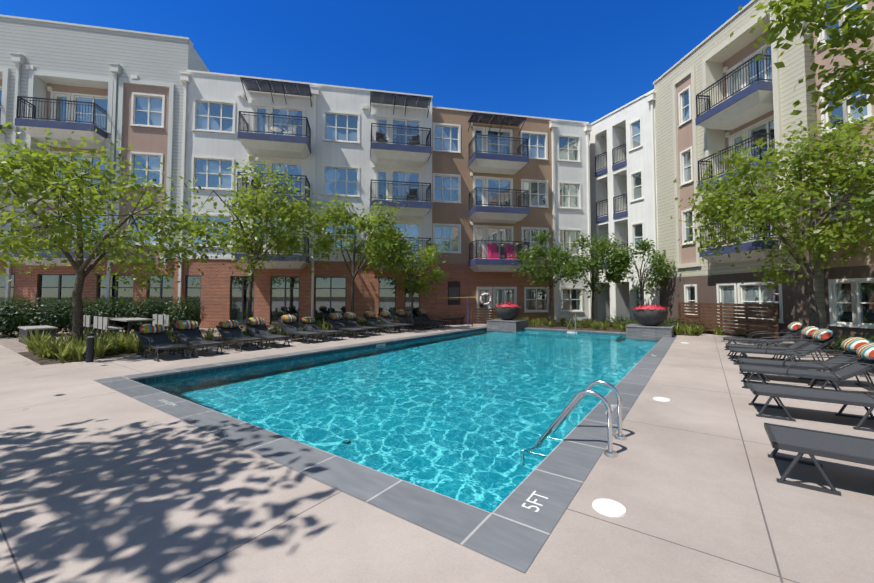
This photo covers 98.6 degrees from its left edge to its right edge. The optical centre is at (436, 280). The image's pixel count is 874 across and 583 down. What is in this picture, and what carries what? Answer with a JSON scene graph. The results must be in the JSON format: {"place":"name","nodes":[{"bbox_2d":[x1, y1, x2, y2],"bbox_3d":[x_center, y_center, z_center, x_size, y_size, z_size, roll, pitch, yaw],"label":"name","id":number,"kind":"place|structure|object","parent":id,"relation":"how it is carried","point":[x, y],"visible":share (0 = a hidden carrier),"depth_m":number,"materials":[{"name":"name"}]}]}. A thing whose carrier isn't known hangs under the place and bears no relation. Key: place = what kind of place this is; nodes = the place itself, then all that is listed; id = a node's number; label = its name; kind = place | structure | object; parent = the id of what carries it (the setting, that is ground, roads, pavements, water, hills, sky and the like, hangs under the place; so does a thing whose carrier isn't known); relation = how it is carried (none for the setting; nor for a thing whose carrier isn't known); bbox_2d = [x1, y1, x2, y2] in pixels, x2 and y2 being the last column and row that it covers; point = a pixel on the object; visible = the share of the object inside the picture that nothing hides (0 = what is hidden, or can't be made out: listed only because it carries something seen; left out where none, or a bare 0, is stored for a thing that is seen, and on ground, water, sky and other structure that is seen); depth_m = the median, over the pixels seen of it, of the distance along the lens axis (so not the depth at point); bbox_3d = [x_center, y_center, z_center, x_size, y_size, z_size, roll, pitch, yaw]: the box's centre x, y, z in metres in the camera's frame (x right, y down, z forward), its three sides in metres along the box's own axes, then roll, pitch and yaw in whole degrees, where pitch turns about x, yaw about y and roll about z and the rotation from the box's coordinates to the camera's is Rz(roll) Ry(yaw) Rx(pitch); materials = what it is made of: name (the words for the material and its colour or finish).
{"place":"outdoors","nodes":[
{"label":"outdoors","id":0,"kind":"place"},
{"bbox_2d":[0,327,281,352],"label":"paver path","id":1,"kind":"structure","parent":0,"point":[12,343],"depth_m":14.45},
{"bbox_2d":[18,325,57,343],"bbox_3d":[-14.437,1.960,13.572,1.660,0.550,0.760,-2,-3,35],"label":"firepit box","id":2,"kind":"object","parent":1,"relation":"on","point":[24,330],"visible":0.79,"depth_m":13.29,"materials":[{"name":"grey concrete"}]},
{"bbox_2d":[0,295,206,336],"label":"hedge","id":3,"kind":"object","parent":1,"relation":"on","point":[13,317],"visible":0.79,"depth_m":16.05,"materials":[{"name":"green plant"}]},
{"bbox_2d":[83,314,169,336],"bbox_3d":[-13.163,1.885,15.725,4.200,0.880,1.980,-2,-3,35],"label":"outdoor dining set","id":4,"kind":"object","parent":1,"relation":"on","point":[101,323],"visible":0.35,"depth_m":15.24,"materials":[{"name":"grey plastic"}]},
{"bbox_2d":[0,0,750,123],"label":"sky","id":5,"kind":"structure","parent":0,"point":[575,60],"materials":[{"name":"blue"}]},
{"bbox_2d":[133,328,625,382],"bbox_3d":[1.731,2.904,11.716,8.100,1.420,16.000,-2,-3,35],"label":"pool basin","id":6,"kind":"object","parent":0,"point":[215,369],"depth_m":10.70,"materials":[{"name":"tile"}]},
{"bbox_2d":[141,329,659,512],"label":"pool water","id":7,"kind":"structure","parent":6,"relation":"in","point":[469,418],"depth_m":6.51,"materials":[{"name":"teal liquid"}]},
{"bbox_2d":[376,331,576,345],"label":"depth tiles","id":8,"kind":"object","parent":6,"relation":"attached to","point":[385,343],"visible":0.19,"depth_m":13.66,"materials":[{"name":"white tile"}]},
{"bbox_2d":[566,312,575,334],"bbox_3d":[6.409,2.232,17.933,0.046,1.383,1.548,-2,-3,35],"label":"pool rail","id":9,"kind":"object","parent":6,"relation":"on","point":[570,321],"visible":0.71,"depth_m":18.19,"materials":[{"name":"silver metal"}]},
{"bbox_2d":[94,326,677,572],"bbox_3d":[1.731,2.175,11.746,9.000,0.039,16.900,-2,-3,35],"label":"pool coping","id":10,"kind":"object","parent":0,"point":[510,530],"depth_m":3.56,"materials":[{"name":"grey stone"}]},
{"bbox_2d":[486,303,528,330],"bbox_3d":[3.782,2.139,20.071,1.690,1.948,1.690,-2,-3,35],"label":"planter","id":11,"kind":"object","parent":10,"relation":"on","point":[507,314],"visible":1,"depth_m":19.56,"materials":[{"name":"concrete"}]},
{"bbox_2d":[522,491,547,511],"bbox_3d":[0.802,1.788,3.047,0.138,0.001,0.301,-2,-3,35],"label":"marker","id":12,"kind":"object","parent":10,"relation":"on","point":[534,501],"visible":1,"depth_m":3.02,"materials":[{"name":"white paint"}]},
{"bbox_2d":[0,324,873,582],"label":"deck paving","id":13,"kind":"structure","parent":0,"point":[100,483],"depth_m":3.05,"materials":[{"name":"beige concrete"}]},
{"bbox_2d":[86,333,94,362],"bbox_3d":[-8.790,1.711,9.526,0.166,0.720,0.170,-2,-3,35],"label":"bollard light","id":14,"kind":"object","parent":13,"relation":"on","point":[90,348],"visible":0.98,"depth_m":9.47,"materials":[{"name":"grey metal"}]},
{"bbox_2d":[0,14,209,330],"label":"building","id":15,"kind":"structure","parent":13,"relation":"on","point":[110,85],"depth_m":19.09,"materials":[{"name":"white paint"}]},
{"bbox_2d":[136,324,188,361],"bbox_3d":[-7.606,1.676,10.380,1.898,0.850,0.728,-2,-3,37],"label":"lounger","id":16,"kind":"object","parent":13,"relation":"on","point":[154,336],"visible":1,"depth_m":10.62,"materials":[{"name":"grey fabric"}]},
{"bbox_2d":[172,320,223,356],"bbox_3d":[-7.041,1.663,11.028,1.844,0.932,0.728,-2,-3,36],"label":"lounger","id":17,"kind":"object","parent":13,"relation":"on","point":[187,332],"visible":0.96,"depth_m":11.27,"materials":[{"name":"grey"}]},
{"bbox_2d":[216,320,263,351],"bbox_3d":[-6.377,1.748,12.112,1.897,0.852,0.728,-2,-3,38],"label":"lounger","id":18,"kind":"object","parent":13,"relation":"on","point":[229,329],"visible":1,"depth_m":12.36,"materials":[{"name":"grey fabric"}]},
{"bbox_2d":[244,317,290,348],"bbox_3d":[-5.770,1.740,12.732,1.850,0.920,0.728,-2,-3,38],"label":"lounger","id":19,"kind":"object","parent":13,"relation":"on","point":[257,326],"visible":0.98,"depth_m":12.98,"materials":[{"name":"grey"}]},
{"bbox_2d":[278,315,323,343],"bbox_3d":[-5.039,1.770,13.879,1.828,0.956,0.728,-2,-3,33],"label":"lounger","id":20,"kind":"object","parent":13,"relation":"on","point":[289,324],"visible":0.94,"depth_m":14.05,"materials":[{"name":"grey fabric"}]},
{"bbox_2d":[298,317,343,340],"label":"lounger","id":21,"kind":"object","parent":13,"relation":"on","point":[310,322],"visible":0.96,"depth_m":14.80,"materials":[{"name":"grey fabric"}]},
{"bbox_2d":[326,313,368,338],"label":"lounger","id":22,"kind":"object","parent":13,"relation":"on","point":[335,320],"visible":0.94,"depth_m":15.74,"materials":[{"name":"grey"}]},
{"bbox_2d":[341,312,381,335],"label":"lounger","id":23,"kind":"object","parent":13,"relation":"on","point":[349,316],"visible":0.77,"depth_m":16.56,"materials":[{"name":"grey fabric"}]},
{"bbox_2d":[363,311,401,333],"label":"lounger","id":24,"kind":"object","parent":13,"relation":"on","point":[370,317],"visible":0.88,"depth_m":17.60,"materials":[{"name":"grey"}]},
{"bbox_2d":[377,311,413,331],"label":"lounger","id":25,"kind":"object","parent":13,"relation":"on","point":[384,315],"visible":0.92,"depth_m":18.36,"materials":[{"name":"grey fabric"}]},
{"bbox_2d":[374,227,448,328],"bbox_3d":[-1.282,-0.041,19.123,3.810,5.138,4.451,1,-3,-17],"label":"tree","id":26,"kind":"object","parent":13,"relation":"on","point":[429,256],"visible":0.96,"depth_m":18.87,"materials":[{"name":"green plant"}]},
{"bbox_2d":[394,310,430,329],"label":"lounger","id":27,"kind":"object","parent":13,"relation":"on","point":[400,314],"visible":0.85,"depth_m":19.20,"materials":[{"name":"grey"}]},
{"bbox_2d":[403,311,437,328],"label":"lounger","id":28,"kind":"object","parent":13,"relation":"on","point":[414,319],"visible":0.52,"depth_m":19.94,"materials":[{"name":"grey"}]},
{"bbox_2d":[416,309,449,327],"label":"lounger","id":29,"kind":"object","parent":13,"relation":"on","point":[421,312],"visible":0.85,"depth_m":20.84,"materials":[{"name":"grey"}]},
{"bbox_2d":[442,314,464,324],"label":"lounger","id":30,"kind":"object","parent":13,"relation":"on","point":[453,319],"visible":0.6,"depth_m":22.26,"materials":[{"name":"grey"}]},
{"bbox_2d":[453,291,491,324],"bbox_3d":[1.565,1.609,21.768,3.262,1.950,0.239,0,-2,-5],"label":"life ring stand","id":31,"kind":"object","parent":13,"relation":"on","point":[485,303],"visible":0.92,"depth_m":21.84,"materials":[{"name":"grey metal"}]},
{"bbox_2d":[472,308,499,325],"bbox_3d":[2.982,2.073,21.503,2.030,1.000,0.100,0,-2,-12],"label":"fence","id":32,"kind":"object","parent":13,"relation":"on","point":[492,315],"visible":0.65,"depth_m":21.37,"materials":[{"name":"brown wood"}]},
{"bbox_2d":[534,390,616,456],"bbox_3d":[1.440,1.870,4.219,1.066,1.343,0.130,-2,-3,35],"label":"pool rail","id":33,"kind":"object","parent":13,"relation":"on","point":[610,452],"visible":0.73,"depth_m":4.04,"materials":[{"name":"silver metal"}]},
{"bbox_2d":[551,380,625,439],"bbox_3d":[1.768,1.889,4.684,1.066,1.343,0.130,-2,-3,35],"label":"pool rail","id":34,"kind":"object","parent":13,"relation":"on","point":[619,435],"visible":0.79,"depth_m":4.47,"materials":[{"name":"silver metal"}]},
{"bbox_2d":[592,342,687,516],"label":"skimmer lids","id":35,"kind":"object","parent":13,"relation":"on","point":[608,507],"visible":0.98,"depth_m":2.96,"materials":[{"name":"white plastic"}]},
{"bbox_2d":[625,304,674,339],"bbox_3d":[9.213,1.960,16.237,1.690,1.985,1.690,-2,-3,35],"label":"planter","id":36,"kind":"object","parent":13,"relation":"on","point":[650,319],"visible":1,"depth_m":15.75,"materials":[{"name":"concrete"}]},
{"bbox_2d":[678,302,778,341],"bbox_3d":[12.197,1.647,16.121,0.100,1.400,4.912,0,-2,-6],"label":"wood screen","id":37,"kind":"object","parent":13,"relation":"on","point":[684,306],"visible":0.83,"depth_m":15.43,"materials":[{"name":"brown wood"}]},
{"bbox_2d":[723,322,803,349],"bbox_3d":[9.838,1.684,11.390,1.851,0.918,0.728,-2,-3,37],"label":"lounger","id":38,"kind":"object","parent":13,"relation":"on","point":[794,328],"visible":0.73,"depth_m":11.15,"materials":[{"name":"grey"}]},
{"bbox_2d":[670,102,873,352],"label":"tree","id":39,"kind":"object","parent":13,"relation":"on","point":[770,210],"visible":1,"depth_m":11.37,"materials":[{"name":"green plant"}]},
{"bbox_2d":[725,326,819,361],"bbox_3d":[8.662,1.615,9.748,1.851,0.918,0.728,-2,-3,35],"label":"lounger","id":40,"kind":"object","parent":13,"relation":"on","point":[807,332],"visible":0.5,"depth_m":9.57,"materials":[{"name":"grey"}]},
{"bbox_2d":[729,329,837,371],"bbox_3d":[8.172,1.583,8.980,1.851,0.918,0.728,-2,-3,33],"label":"lounger","id":41,"kind":"object","parent":13,"relation":"on","point":[823,337],"visible":0.77,"depth_m":8.74,"materials":[{"name":"grey fabric"}]},
{"bbox_2d":[738,337,873,390],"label":"lounger","id":42,"kind":"object","parent":13,"relation":"on","point":[851,345],"visible":0.75,"depth_m":7.10,"materials":[{"name":"grey fabric"}]},
{"bbox_2d":[739,343,873,390],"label":"lounger","id":43,"kind":"object","parent":13,"relation":"on","point":[865,353],"visible":0.88,"depth_m":6.39,"materials":[{"name":"grey fabric"}]},
{"bbox_2d":[746,382,873,431],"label":"lounger","id":44,"kind":"object","parent":13,"relation":"on","point":[864,400],"visible":1,"depth_m":5.10,"materials":[{"name":"grey"}]},
{"bbox_2d":[764,423,873,495],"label":"lounger","id":45,"kind":"object","parent":13,"relation":"on","point":[842,447],"visible":1,"depth_m":3.36,"materials":[{"name":"grey"}]},
{"bbox_2d":[18,321,873,373],"bbox_3d":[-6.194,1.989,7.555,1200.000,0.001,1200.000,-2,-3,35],"label":"planting bed","id":46,"kind":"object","parent":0,"point":[34,357],"depth_m":12.99,"materials":[{"name":"plant"}]},
{"bbox_2d":[0,116,215,343],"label":"tree","id":47,"kind":"object","parent":46,"relation":"on","point":[116,245],"visible":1,"depth_m":10.93,"materials":[{"name":"green plant"}]},
{"bbox_2d":[15,316,422,361],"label":"bed plants","id":48,"kind":"object","parent":46,"relation":"on","point":[45,346],"visible":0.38,"depth_m":10.84,"materials":[{"name":"green plant"}]},
{"bbox_2d":[164,155,338,318],"bbox_3d":[-7.796,-1.484,16.005,6.515,7.763,6.611,-2,-3,45],"label":"tree","id":49,"kind":"object","parent":46,"relation":"on","point":[253,211],"visible":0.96,"depth_m":15.08,"materials":[{"name":"green plant"}]},
{"bbox_2d":[178,70,432,327],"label":"building","id":50,"kind":"structure","parent":46,"relation":"on","point":[331,148],"depth_m":20.70,"materials":[{"name":"white paint"}]},
{"bbox_2d":[251,126,419,200],"bbox_3d":[-5.364,-6.347,20.538,8.970,4.020,0.799,0,-2,-11],"label":"balcony furniture","id":51,"kind":"object","parent":50,"relation":"on","point":[412,194],"depth_m":21.04,"materials":[{"name":"grey"}]},
{"bbox_2d":[295,193,410,331],"bbox_3d":[-4.243,-0.898,18.078,5.999,6.758,5.613,0,-2,2],"label":"tree","id":52,"kind":"object","parent":46,"relation":"on","point":[384,243],"visible":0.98,"depth_m":17.86,"materials":[{"name":"green plant"}]},
{"bbox_2d":[432,106,592,323],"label":"building","id":53,"kind":"structure","parent":46,"relation":"on","point":[503,184],"depth_m":23.30,"materials":[{"name":"brown paint"}]},
{"bbox_2d":[507,231,592,326],"bbox_3d":[6.072,-0.097,20.924,4.315,5.399,4.336,0,-2,6],"label":"tree","id":54,"kind":"object","parent":46,"relation":"on","point":[541,238],"visible":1,"depth_m":20.42,"materials":[{"name":"green plant"}]},
{"bbox_2d":[560,231,630,322],"bbox_3d":[8.799,-0.134,21.325,4.058,5.509,4.044,-2,-3,33],"label":"tree","id":55,"kind":"object","parent":46,"relation":"on","point":[600,247],"visible":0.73,"depth_m":20.78,"materials":[{"name":"green plant"}]},
{"bbox_2d":[492,316,750,336],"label":"bed plants","id":56,"kind":"object","parent":46,"relation":"on","point":[695,329],"visible":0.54,"depth_m":18.79,"materials":[{"name":"green plant"}]},
{"bbox_2d":[596,236,687,306],"bbox_3d":[10.869,0.139,20.478,4.404,4.882,3.890,-1,-2,13],"label":"tree","id":57,"kind":"object","parent":46,"relation":"on","point":[618,258],"visible":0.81,"depth_m":20.11,"materials":[{"name":"green plant"}]},
{"bbox_2d":[603,314,873,352],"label":"bed plants","id":58,"kind":"object","parent":46,"relation":"on","point":[837,342],"visible":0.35,"depth_m":16.98,"materials":[{"name":"green plant"}]},
{"bbox_2d":[653,0,873,344],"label":"building","id":59,"kind":"structure","parent":46,"relation":"on","point":[714,94],"depth_m":15.83,"materials":[{"name":"white paint"}]},
{"bbox_2d":[726,0,873,114],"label":"tree","id":60,"kind":"object","parent":46,"relation":"on","point":[797,11],"visible":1,"depth_m":6.68,"materials":[{"name":"green plant"}]},
{"bbox_2d":[589,89,659,321],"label":"building","id":61,"kind":"structure","parent":0,"point":[623,178],"depth_m":23.29,"materials":[{"name":"white paint"}]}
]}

